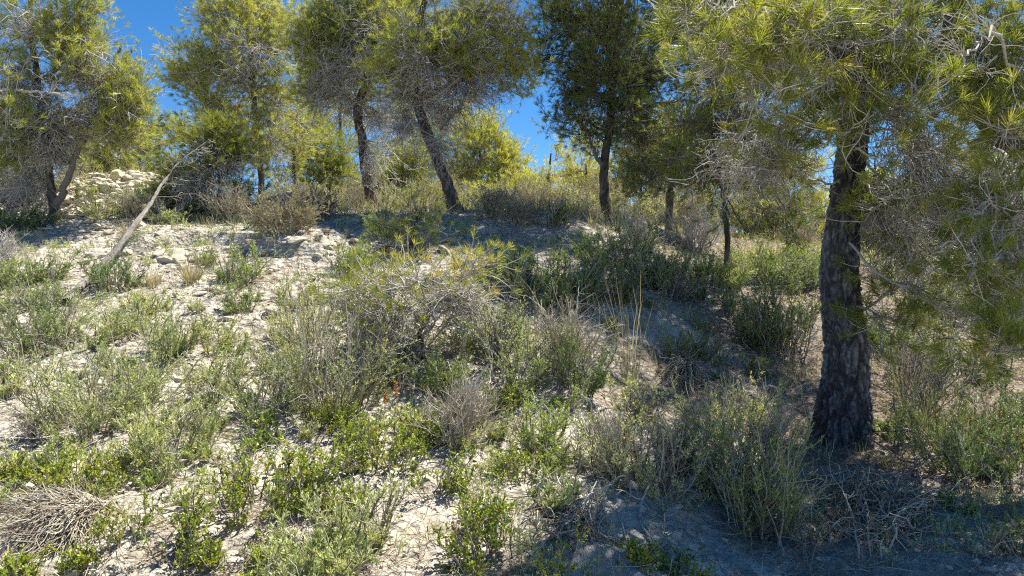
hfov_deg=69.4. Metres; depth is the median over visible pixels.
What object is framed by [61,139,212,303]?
fallen tree
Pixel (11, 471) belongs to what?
leafy shrub
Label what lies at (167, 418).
sprig bush
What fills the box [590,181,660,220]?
crest scrub
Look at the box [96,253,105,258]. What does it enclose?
rock
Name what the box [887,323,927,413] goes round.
grass tuft
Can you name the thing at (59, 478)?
leafy shrub
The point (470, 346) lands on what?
rosemary shrub
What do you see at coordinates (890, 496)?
brushwood heap
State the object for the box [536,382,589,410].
sprig bush
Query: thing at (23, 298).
rosemary shrub
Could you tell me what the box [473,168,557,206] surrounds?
crest scrub
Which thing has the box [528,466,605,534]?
dead branch
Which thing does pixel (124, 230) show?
grass tuft
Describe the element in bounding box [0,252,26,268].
sprig bush
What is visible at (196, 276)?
grass tuft
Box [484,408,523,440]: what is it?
sprig bush
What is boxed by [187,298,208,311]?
sprig bush
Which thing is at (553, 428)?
evergreen shrub
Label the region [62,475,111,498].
sprig bush
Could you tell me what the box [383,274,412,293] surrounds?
sprig bush
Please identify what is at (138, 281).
sprig bush
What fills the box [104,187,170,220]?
dry shrub
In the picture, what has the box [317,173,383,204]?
crest scrub
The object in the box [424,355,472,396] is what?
sprig bush
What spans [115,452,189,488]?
sprig bush
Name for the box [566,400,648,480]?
rosemary shrub
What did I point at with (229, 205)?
dry shrub
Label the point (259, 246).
rock
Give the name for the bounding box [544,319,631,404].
evergreen shrub
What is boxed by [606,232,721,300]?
rosemary shrub
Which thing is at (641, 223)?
dry shrub
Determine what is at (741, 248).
rosemary shrub
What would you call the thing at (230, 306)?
rosemary shrub
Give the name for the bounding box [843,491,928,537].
dead branch
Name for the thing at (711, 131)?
pine tree
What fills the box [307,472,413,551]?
rosemary shrub
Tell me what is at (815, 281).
rosemary shrub
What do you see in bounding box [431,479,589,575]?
leafy shrub
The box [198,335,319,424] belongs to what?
rosemary shrub
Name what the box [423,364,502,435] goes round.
twisted branch
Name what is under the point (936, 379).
dry shrub
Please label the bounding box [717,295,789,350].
evergreen shrub
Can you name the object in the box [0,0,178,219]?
pine tree
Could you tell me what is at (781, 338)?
evergreen shrub
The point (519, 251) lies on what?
evergreen shrub
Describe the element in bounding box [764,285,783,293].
sprig bush
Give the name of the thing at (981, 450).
sprig bush
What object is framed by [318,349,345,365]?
sprig bush
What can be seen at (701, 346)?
evergreen shrub
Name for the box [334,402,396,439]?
sprig bush
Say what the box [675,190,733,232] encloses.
crest scrub
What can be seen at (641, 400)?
rosemary shrub
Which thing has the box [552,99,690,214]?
pine tree
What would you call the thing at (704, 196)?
pine tree
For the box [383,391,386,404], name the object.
flower spike
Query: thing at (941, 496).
sprig bush
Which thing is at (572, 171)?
pine tree
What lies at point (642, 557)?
leafy shrub
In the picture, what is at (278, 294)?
rosemary shrub
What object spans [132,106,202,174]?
pine tree
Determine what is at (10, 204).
dry shrub
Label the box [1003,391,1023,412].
sprig bush
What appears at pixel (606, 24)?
pine tree
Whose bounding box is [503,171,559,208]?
crest scrub
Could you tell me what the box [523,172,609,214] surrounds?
crest scrub
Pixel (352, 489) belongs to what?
leafy shrub
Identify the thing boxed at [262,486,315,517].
sprig bush
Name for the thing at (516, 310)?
sprig bush
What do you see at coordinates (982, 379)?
sprig bush
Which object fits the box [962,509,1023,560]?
sprig bush
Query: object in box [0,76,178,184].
pine tree
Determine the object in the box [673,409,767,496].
evergreen shrub
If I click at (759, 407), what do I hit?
rosemary shrub
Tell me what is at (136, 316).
rosemary shrub
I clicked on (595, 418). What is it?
leafy shrub
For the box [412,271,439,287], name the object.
sprig bush
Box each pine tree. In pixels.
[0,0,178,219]
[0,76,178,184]
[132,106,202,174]
[138,100,281,217]
[147,0,327,193]
[250,79,337,191]
[258,64,401,200]
[267,0,440,207]
[349,0,554,210]
[352,80,506,188]
[419,99,536,190]
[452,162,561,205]
[508,0,709,217]
[527,135,617,207]
[544,148,622,209]
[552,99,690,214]
[610,0,780,230]
[615,101,723,218]
[622,0,1023,451]
[633,0,828,293]
[658,120,755,221]
[707,89,781,230]
[732,66,839,232]
[821,166,934,246]
[873,0,1023,387]
[892,136,1023,259]
[927,91,1023,181]
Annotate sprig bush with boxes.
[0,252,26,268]
[0,290,16,311]
[0,347,40,381]
[0,445,37,477]
[0,472,24,503]
[10,277,66,298]
[28,430,89,475]
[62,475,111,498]
[63,362,92,381]
[73,402,109,427]
[79,431,143,471]
[90,343,147,376]
[99,382,170,414]
[115,288,156,309]
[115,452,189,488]
[130,273,147,287]
[142,400,191,433]
[146,330,195,361]
[155,481,195,505]
[177,399,236,429]
[180,436,223,463]
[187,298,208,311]
[190,246,218,266]
[191,384,226,407]
[199,330,256,355]
[208,261,242,278]
[224,390,299,426]
[234,408,283,450]
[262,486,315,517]
[270,339,302,360]
[287,455,324,486]
[290,417,321,440]
[299,284,327,303]
[312,376,334,392]
[315,391,354,414]
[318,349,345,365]
[331,449,371,474]
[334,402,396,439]
[338,274,373,293]
[352,339,392,361]
[356,365,401,388]
[379,400,439,430]
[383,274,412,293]
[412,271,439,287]
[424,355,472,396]
[432,463,480,492]
[447,424,482,452]
[448,254,470,269]
[478,452,518,477]
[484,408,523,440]
[492,301,527,322]
[498,377,540,401]
[510,326,532,344]
[515,463,583,515]
[518,342,553,366]
[521,435,539,453]
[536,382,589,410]
[552,246,567,261]
[587,280,620,308]
[600,314,634,336]
[633,292,668,312]
[670,281,707,301]
[709,369,734,385]
[721,353,777,384]
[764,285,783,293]
[782,301,819,320]
[872,409,936,447]
[873,342,910,358]
[935,479,984,514]
[944,382,978,398]
[957,439,1022,478]
[962,361,1012,388]
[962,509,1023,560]
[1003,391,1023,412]
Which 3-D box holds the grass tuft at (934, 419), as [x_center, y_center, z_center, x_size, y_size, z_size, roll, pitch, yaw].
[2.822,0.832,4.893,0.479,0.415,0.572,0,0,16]
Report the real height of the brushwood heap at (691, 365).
0.356 m
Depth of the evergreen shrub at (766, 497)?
3.53 m
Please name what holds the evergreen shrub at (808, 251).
on the ground at (694, 542)
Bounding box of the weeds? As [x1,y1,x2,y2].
[0,170,1023,575]
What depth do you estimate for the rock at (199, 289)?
6.70 m
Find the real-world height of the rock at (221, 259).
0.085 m
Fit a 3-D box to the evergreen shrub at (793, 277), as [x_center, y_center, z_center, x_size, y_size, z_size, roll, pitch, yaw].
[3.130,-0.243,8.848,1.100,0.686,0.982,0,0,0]
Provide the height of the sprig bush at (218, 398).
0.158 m
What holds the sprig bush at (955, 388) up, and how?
on the ground at (694, 542)
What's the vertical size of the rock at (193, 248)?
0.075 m
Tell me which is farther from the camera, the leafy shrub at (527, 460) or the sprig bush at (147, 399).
the sprig bush at (147, 399)
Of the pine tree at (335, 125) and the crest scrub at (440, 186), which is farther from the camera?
the pine tree at (335, 125)
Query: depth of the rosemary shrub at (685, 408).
4.52 m
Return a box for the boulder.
[109,169,124,179]
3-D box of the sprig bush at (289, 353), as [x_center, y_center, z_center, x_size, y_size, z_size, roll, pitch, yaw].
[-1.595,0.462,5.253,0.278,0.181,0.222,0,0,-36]
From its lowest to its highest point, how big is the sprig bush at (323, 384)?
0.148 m
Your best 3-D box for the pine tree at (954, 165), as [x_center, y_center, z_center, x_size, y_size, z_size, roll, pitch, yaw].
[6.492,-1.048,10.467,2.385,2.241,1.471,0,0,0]
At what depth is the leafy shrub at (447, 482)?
3.51 m
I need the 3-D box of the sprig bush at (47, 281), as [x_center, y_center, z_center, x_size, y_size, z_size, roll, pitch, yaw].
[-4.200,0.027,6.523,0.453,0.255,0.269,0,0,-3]
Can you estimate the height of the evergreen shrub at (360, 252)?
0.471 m
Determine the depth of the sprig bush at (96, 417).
4.33 m
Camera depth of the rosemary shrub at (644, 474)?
3.69 m
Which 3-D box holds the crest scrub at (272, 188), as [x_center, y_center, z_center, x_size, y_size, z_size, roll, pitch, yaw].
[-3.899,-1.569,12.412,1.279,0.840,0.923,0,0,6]
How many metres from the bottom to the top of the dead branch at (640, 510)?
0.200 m
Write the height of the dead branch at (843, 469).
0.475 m
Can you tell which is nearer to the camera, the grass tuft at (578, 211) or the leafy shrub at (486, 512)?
the leafy shrub at (486, 512)
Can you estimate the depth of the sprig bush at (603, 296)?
6.58 m
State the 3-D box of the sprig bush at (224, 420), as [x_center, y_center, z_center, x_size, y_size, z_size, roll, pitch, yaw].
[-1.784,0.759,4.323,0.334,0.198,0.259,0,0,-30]
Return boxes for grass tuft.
[111,216,143,234]
[137,266,173,286]
[163,246,220,283]
[526,188,554,214]
[558,190,595,218]
[595,271,658,382]
[604,198,635,221]
[683,302,730,335]
[768,348,813,378]
[847,432,877,456]
[855,432,930,470]
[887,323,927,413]
[904,389,969,444]
[941,378,1012,440]
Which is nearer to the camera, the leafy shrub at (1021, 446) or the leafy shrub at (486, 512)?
the leafy shrub at (486, 512)
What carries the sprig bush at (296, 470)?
on the ground at (694, 542)
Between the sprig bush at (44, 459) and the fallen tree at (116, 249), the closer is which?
the sprig bush at (44, 459)
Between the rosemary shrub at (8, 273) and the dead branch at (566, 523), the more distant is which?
the rosemary shrub at (8, 273)
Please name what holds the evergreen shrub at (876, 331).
on the ground at (694, 542)
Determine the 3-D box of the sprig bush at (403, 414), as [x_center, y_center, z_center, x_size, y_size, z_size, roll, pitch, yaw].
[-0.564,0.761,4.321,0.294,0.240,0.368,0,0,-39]
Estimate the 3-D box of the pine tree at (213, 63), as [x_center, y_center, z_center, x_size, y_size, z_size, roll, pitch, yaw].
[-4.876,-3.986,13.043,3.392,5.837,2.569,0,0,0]
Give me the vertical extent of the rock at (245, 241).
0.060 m
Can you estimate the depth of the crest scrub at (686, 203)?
12.48 m
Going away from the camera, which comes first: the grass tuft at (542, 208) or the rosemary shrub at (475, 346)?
the rosemary shrub at (475, 346)
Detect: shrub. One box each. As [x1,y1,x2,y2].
[0,167,57,209]
[0,196,75,233]
[0,224,35,267]
[0,250,69,291]
[0,277,80,309]
[0,278,121,357]
[0,322,210,447]
[0,351,52,397]
[0,449,48,488]
[0,536,100,575]
[6,398,70,442]
[7,439,151,498]
[24,249,81,282]
[27,308,138,350]
[70,184,102,198]
[73,183,136,221]
[78,254,154,293]
[84,475,218,568]
[89,290,158,335]
[90,345,179,395]
[101,175,161,212]
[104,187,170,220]
[109,385,236,475]
[126,284,177,316]
[128,294,220,361]
[132,180,192,214]
[141,198,193,224]
[161,334,271,399]
[174,534,225,575]
[185,313,245,353]
[185,432,368,533]
[193,171,257,222]
[195,447,207,471]
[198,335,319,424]
[205,279,268,314]
[210,237,290,286]
[219,530,310,575]
[233,174,329,236]
[245,339,299,376]
[247,266,427,424]
[248,479,385,575]
[253,271,351,348]
[253,394,365,444]
[264,272,330,311]
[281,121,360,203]
[285,179,345,220]
[292,476,376,518]
[298,407,435,475]
[300,235,378,277]
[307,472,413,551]
[327,278,399,319]
[338,300,388,341]
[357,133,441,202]
[361,208,409,236]
[372,348,415,393]
[381,437,486,501]
[391,324,433,361]
[399,399,487,447]
[400,334,476,397]
[405,360,537,450]
[424,313,492,354]
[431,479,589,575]
[450,486,519,531]
[454,236,637,312]
[455,287,564,398]
[460,283,533,371]
[466,299,531,358]
[467,174,525,217]
[468,228,538,281]
[473,440,574,485]
[479,377,533,417]
[489,188,536,226]
[503,388,589,454]
[519,282,623,379]
[526,265,612,319]
[532,191,581,227]
[538,423,593,472]
[539,406,605,438]
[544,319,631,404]
[558,384,715,510]
[559,224,636,275]
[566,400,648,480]
[571,246,657,307]
[582,405,666,461]
[597,246,683,290]
[603,213,663,265]
[605,370,671,423]
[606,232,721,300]
[608,532,670,573]
[621,207,674,252]
[646,409,710,489]
[649,190,733,254]
[650,545,717,575]
[660,323,696,360]
[662,367,772,450]
[669,247,736,292]
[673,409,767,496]
[678,367,875,546]
[683,326,744,366]
[698,249,759,294]
[707,231,792,286]
[707,274,776,322]
[714,365,789,437]
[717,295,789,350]
[728,268,823,362]
[733,230,785,265]
[742,239,820,293]
[744,389,818,445]
[762,238,820,273]
[770,214,824,252]
[778,239,819,290]
[860,239,937,281]
[863,296,954,357]
[865,266,971,320]
[867,327,968,392]
[868,323,994,412]
[875,367,1023,456]
[876,402,1023,487]
[907,314,1019,387]
[927,253,1012,283]
[934,268,1022,319]
[943,372,1023,441]
[973,430,1023,495]
[976,408,1023,450]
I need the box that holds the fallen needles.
[0,175,1023,575]
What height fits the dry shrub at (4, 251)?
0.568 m
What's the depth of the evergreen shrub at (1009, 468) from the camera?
4.15 m
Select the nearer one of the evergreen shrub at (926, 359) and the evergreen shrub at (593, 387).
the evergreen shrub at (593, 387)
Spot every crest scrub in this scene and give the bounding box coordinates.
[250,168,310,201]
[272,172,340,201]
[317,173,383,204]
[338,176,382,206]
[374,174,432,205]
[388,179,441,208]
[414,167,476,207]
[439,175,514,210]
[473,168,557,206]
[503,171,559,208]
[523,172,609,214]
[543,171,613,212]
[562,164,637,212]
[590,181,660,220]
[614,175,690,224]
[642,179,719,227]
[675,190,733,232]
[712,182,784,235]
[730,185,818,235]
[768,197,827,237]
[782,199,829,240]
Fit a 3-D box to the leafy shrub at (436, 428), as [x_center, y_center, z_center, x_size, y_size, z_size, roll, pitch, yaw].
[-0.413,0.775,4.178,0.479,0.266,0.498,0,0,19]
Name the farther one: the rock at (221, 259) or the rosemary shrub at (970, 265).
the rosemary shrub at (970, 265)
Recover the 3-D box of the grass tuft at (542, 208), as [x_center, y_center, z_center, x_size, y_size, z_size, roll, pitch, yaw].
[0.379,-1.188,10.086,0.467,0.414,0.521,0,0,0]
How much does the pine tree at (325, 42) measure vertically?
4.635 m
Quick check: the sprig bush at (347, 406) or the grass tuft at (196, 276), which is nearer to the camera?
the sprig bush at (347, 406)
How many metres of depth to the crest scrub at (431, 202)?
11.30 m
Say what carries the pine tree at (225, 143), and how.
on the ground at (694, 542)
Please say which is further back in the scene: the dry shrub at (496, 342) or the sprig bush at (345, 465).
the dry shrub at (496, 342)
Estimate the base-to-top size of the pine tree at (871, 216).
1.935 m
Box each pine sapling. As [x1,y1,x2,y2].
[290,224,532,375]
[340,181,461,256]
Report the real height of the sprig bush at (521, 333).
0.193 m
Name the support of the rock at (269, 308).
on the ground at (694, 542)
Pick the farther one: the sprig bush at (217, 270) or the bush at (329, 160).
the bush at (329, 160)
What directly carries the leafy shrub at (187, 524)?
on the ground at (694, 542)
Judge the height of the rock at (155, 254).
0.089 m
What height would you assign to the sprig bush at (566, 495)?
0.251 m
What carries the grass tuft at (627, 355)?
on the ground at (694, 542)
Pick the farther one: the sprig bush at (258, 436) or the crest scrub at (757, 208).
the crest scrub at (757, 208)
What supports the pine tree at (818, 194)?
on the ground at (694, 542)
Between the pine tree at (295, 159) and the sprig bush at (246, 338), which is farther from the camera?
the pine tree at (295, 159)
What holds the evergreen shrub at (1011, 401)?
on the ground at (694, 542)
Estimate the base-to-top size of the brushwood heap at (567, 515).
0.313 m
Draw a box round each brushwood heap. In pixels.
[0,470,119,561]
[520,479,627,558]
[657,349,710,393]
[804,450,955,559]
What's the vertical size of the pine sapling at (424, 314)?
1.243 m
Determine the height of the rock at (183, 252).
0.097 m
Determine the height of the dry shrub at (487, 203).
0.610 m
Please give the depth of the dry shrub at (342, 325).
5.39 m
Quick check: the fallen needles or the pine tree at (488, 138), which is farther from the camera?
the pine tree at (488, 138)
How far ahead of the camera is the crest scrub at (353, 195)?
11.51 m
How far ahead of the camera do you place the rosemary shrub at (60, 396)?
4.25 m
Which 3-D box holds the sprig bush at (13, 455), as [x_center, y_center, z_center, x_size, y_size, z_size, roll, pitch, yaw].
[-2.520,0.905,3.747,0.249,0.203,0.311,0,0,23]
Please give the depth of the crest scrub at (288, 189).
12.15 m
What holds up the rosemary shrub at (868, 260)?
on the ground at (694, 542)
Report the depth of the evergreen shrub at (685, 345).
5.86 m
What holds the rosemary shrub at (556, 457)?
on the ground at (694, 542)
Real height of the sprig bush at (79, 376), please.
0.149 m
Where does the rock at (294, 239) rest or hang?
on the ground at (694, 542)
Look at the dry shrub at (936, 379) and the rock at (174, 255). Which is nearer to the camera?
the dry shrub at (936, 379)
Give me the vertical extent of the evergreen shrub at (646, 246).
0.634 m
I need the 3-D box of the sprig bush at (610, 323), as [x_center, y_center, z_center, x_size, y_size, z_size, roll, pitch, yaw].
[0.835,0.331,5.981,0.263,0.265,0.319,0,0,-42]
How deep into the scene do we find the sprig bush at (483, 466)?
3.69 m
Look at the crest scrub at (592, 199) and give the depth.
11.97 m
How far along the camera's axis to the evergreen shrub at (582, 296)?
6.21 m
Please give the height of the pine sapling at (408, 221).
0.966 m
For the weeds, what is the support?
on the ground at (694, 542)
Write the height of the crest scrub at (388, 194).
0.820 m
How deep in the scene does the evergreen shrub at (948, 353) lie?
6.11 m
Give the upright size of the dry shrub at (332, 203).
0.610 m
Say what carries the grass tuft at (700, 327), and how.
on the ground at (694, 542)
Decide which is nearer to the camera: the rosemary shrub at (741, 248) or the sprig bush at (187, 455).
the sprig bush at (187, 455)
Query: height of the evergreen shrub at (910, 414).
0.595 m
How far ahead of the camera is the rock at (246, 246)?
8.02 m
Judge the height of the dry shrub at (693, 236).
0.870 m
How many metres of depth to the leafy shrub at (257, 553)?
2.92 m
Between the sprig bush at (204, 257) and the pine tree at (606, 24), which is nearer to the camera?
the sprig bush at (204, 257)
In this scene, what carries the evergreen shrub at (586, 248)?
on the ground at (694, 542)
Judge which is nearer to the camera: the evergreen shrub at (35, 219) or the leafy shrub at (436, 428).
the leafy shrub at (436, 428)
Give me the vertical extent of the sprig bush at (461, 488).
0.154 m
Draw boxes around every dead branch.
[478,484,495,531]
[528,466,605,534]
[529,475,624,556]
[568,266,595,330]
[615,477,677,552]
[799,439,866,559]
[811,460,915,502]
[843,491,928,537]
[862,434,955,488]
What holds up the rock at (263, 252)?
on the ground at (694, 542)
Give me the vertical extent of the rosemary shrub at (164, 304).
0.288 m
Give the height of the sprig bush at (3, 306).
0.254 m
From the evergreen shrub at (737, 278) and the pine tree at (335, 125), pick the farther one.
the pine tree at (335, 125)
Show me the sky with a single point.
(141, 15)
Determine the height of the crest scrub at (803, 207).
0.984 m
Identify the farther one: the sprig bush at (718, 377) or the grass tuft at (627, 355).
the sprig bush at (718, 377)
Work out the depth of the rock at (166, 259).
7.59 m
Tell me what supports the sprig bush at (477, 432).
on the ground at (694, 542)
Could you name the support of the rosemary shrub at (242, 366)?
on the ground at (694, 542)
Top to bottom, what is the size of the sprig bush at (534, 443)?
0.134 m
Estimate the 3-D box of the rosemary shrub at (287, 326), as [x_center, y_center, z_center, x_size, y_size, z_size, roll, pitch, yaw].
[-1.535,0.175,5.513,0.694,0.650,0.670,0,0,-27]
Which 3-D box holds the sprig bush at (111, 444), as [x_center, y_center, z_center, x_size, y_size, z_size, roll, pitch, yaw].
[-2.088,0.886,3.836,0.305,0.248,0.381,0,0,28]
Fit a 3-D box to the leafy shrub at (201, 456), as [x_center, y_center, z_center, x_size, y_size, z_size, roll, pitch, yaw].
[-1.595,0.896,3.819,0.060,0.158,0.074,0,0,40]
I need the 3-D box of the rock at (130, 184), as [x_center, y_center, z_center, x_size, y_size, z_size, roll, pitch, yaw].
[-5.299,-1.434,10.339,0.277,0.119,0.229,0,0,0]
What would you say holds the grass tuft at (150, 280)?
on the ground at (694, 542)
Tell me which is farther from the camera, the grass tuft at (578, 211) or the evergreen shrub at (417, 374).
the grass tuft at (578, 211)
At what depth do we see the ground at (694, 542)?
4.50 m
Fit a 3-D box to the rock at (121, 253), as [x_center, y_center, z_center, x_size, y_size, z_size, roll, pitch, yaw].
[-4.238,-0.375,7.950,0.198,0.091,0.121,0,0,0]
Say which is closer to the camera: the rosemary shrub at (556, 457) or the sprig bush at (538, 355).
the rosemary shrub at (556, 457)
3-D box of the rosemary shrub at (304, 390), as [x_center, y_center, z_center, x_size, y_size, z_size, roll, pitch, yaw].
[-1.051,0.338,4.618,1.177,0.987,1.291,0,0,29]
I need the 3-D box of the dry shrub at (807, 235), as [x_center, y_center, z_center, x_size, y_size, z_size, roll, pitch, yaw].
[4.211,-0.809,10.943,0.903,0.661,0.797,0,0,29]
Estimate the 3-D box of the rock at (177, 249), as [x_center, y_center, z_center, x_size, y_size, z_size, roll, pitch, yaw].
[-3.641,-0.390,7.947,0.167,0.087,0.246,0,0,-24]
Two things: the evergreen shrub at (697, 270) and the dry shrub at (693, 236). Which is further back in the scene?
the dry shrub at (693, 236)
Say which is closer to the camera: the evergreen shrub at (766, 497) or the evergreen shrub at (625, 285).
the evergreen shrub at (766, 497)
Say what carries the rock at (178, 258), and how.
on the ground at (694, 542)
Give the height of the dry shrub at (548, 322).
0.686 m
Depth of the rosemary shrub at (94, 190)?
9.96 m
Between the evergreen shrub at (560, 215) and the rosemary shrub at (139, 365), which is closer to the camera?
the rosemary shrub at (139, 365)
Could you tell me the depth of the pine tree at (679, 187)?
15.91 m
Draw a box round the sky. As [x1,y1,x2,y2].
[0,0,1023,233]
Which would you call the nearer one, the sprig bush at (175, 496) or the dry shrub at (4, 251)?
the sprig bush at (175, 496)
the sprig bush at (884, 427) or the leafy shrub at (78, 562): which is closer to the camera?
the leafy shrub at (78, 562)
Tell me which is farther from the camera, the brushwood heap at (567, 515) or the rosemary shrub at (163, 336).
the rosemary shrub at (163, 336)
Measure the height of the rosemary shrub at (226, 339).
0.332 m
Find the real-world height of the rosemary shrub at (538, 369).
0.722 m
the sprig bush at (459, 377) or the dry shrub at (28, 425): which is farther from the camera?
the sprig bush at (459, 377)
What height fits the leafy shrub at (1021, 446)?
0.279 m
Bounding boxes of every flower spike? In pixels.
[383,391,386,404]
[393,380,397,403]
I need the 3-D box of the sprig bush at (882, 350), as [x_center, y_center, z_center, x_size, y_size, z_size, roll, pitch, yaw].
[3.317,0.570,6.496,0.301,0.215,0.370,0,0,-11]
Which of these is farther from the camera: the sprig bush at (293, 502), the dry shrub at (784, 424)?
the dry shrub at (784, 424)
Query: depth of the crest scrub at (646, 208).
12.16 m
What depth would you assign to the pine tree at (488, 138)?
14.77 m
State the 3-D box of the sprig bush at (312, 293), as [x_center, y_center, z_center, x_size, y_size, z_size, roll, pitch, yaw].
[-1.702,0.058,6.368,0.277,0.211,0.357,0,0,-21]
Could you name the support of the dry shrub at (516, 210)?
on the ground at (694, 542)
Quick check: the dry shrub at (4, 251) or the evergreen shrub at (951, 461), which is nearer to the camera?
the evergreen shrub at (951, 461)
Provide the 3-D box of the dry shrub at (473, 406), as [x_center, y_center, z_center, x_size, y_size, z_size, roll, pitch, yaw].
[-0.175,0.656,4.081,0.666,0.505,0.770,0,0,26]
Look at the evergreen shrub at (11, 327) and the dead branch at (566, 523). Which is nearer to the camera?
the dead branch at (566, 523)
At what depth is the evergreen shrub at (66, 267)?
7.11 m
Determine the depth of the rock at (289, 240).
7.78 m
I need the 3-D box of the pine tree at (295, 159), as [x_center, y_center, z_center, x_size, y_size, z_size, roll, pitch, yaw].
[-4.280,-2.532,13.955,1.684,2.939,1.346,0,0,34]
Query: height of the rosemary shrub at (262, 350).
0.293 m
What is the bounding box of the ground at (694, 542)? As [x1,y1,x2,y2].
[0,174,1023,575]
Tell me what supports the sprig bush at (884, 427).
on the ground at (694, 542)
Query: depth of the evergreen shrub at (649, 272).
7.61 m
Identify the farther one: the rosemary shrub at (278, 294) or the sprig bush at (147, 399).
the rosemary shrub at (278, 294)
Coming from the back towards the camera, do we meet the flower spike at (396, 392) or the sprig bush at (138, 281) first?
the sprig bush at (138, 281)
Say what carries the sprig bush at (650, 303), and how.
on the ground at (694, 542)
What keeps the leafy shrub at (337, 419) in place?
on the ground at (694, 542)
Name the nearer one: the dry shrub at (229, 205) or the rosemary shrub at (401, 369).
the rosemary shrub at (401, 369)
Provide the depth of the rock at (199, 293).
6.59 m
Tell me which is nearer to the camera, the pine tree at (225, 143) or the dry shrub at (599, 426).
the dry shrub at (599, 426)
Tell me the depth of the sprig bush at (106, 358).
5.05 m
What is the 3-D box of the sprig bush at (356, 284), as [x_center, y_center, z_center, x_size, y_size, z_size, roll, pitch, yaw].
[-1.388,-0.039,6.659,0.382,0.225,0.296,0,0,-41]
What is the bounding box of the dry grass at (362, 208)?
[0,156,1023,575]
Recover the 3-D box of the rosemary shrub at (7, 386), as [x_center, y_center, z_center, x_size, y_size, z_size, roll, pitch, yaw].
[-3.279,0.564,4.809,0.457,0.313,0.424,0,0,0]
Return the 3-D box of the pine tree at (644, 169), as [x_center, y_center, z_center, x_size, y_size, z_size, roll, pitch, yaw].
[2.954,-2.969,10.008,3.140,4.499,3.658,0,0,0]
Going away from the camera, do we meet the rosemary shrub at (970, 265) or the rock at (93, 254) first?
the rock at (93, 254)
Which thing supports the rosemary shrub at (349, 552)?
on the ground at (694, 542)
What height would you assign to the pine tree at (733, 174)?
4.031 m
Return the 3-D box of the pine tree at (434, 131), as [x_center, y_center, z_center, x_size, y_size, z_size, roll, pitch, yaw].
[-1.849,-2.925,17.005,3.594,4.042,1.816,0,0,0]
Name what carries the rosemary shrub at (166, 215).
on the ground at (694, 542)
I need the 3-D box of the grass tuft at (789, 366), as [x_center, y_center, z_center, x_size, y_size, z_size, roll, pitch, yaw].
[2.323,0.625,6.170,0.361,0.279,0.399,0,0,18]
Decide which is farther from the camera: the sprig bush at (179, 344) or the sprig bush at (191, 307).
the sprig bush at (191, 307)
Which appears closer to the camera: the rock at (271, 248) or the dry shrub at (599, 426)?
the dry shrub at (599, 426)
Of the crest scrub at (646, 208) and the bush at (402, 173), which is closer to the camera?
the crest scrub at (646, 208)
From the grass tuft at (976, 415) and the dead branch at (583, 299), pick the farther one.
the dead branch at (583, 299)
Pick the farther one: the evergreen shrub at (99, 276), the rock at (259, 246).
the rock at (259, 246)
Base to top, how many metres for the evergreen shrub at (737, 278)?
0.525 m
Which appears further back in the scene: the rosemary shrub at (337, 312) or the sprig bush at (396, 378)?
the rosemary shrub at (337, 312)
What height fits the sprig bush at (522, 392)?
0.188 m
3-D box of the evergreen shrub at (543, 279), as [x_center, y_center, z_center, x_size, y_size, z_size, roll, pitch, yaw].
[0.247,-0.116,6.485,1.472,0.688,1.311,0,0,-28]
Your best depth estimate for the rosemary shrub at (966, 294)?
7.67 m
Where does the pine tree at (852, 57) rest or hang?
on the ground at (694, 542)
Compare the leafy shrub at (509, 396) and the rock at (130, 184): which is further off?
the rock at (130, 184)
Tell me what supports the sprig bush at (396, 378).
on the ground at (694, 542)
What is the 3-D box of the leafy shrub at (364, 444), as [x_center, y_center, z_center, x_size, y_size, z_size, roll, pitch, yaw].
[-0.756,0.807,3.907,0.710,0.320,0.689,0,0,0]
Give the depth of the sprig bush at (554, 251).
7.86 m
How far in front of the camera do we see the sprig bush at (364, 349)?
5.16 m
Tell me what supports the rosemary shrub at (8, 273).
on the ground at (694, 542)
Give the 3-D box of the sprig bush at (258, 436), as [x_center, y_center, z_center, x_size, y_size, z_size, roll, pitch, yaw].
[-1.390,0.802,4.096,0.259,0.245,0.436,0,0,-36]
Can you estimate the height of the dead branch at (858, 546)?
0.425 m
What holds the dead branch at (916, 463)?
on the ground at (694, 542)
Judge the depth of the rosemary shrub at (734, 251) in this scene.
8.77 m
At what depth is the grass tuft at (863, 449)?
4.69 m
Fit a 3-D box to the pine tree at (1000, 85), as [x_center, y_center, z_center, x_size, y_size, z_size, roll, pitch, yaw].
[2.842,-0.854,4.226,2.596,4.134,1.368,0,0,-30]
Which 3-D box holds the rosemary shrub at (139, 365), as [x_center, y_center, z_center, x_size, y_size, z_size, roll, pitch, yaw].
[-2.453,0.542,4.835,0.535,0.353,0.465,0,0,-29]
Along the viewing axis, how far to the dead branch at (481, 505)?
3.31 m
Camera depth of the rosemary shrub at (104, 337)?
5.38 m
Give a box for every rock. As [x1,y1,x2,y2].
[85,252,103,257]
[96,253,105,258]
[117,249,126,255]
[121,182,137,188]
[151,251,163,256]
[156,256,173,262]
[164,248,180,252]
[170,254,182,260]
[172,256,186,262]
[173,250,189,256]
[185,247,202,251]
[193,291,206,295]
[194,287,205,290]
[216,257,230,263]
[243,243,255,250]
[244,239,256,243]
[253,248,268,254]
[256,244,265,249]
[265,306,282,313]
[266,246,276,251]
[277,240,287,243]
[286,236,305,243]
[287,238,299,243]
[307,228,329,232]
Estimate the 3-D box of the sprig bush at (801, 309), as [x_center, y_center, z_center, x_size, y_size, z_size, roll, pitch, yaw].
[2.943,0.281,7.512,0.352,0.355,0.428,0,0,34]
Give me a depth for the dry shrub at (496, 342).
4.98 m
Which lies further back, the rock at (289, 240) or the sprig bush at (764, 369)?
the rock at (289, 240)
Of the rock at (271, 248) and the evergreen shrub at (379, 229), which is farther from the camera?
the evergreen shrub at (379, 229)
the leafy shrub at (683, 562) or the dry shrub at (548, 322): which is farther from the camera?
the dry shrub at (548, 322)

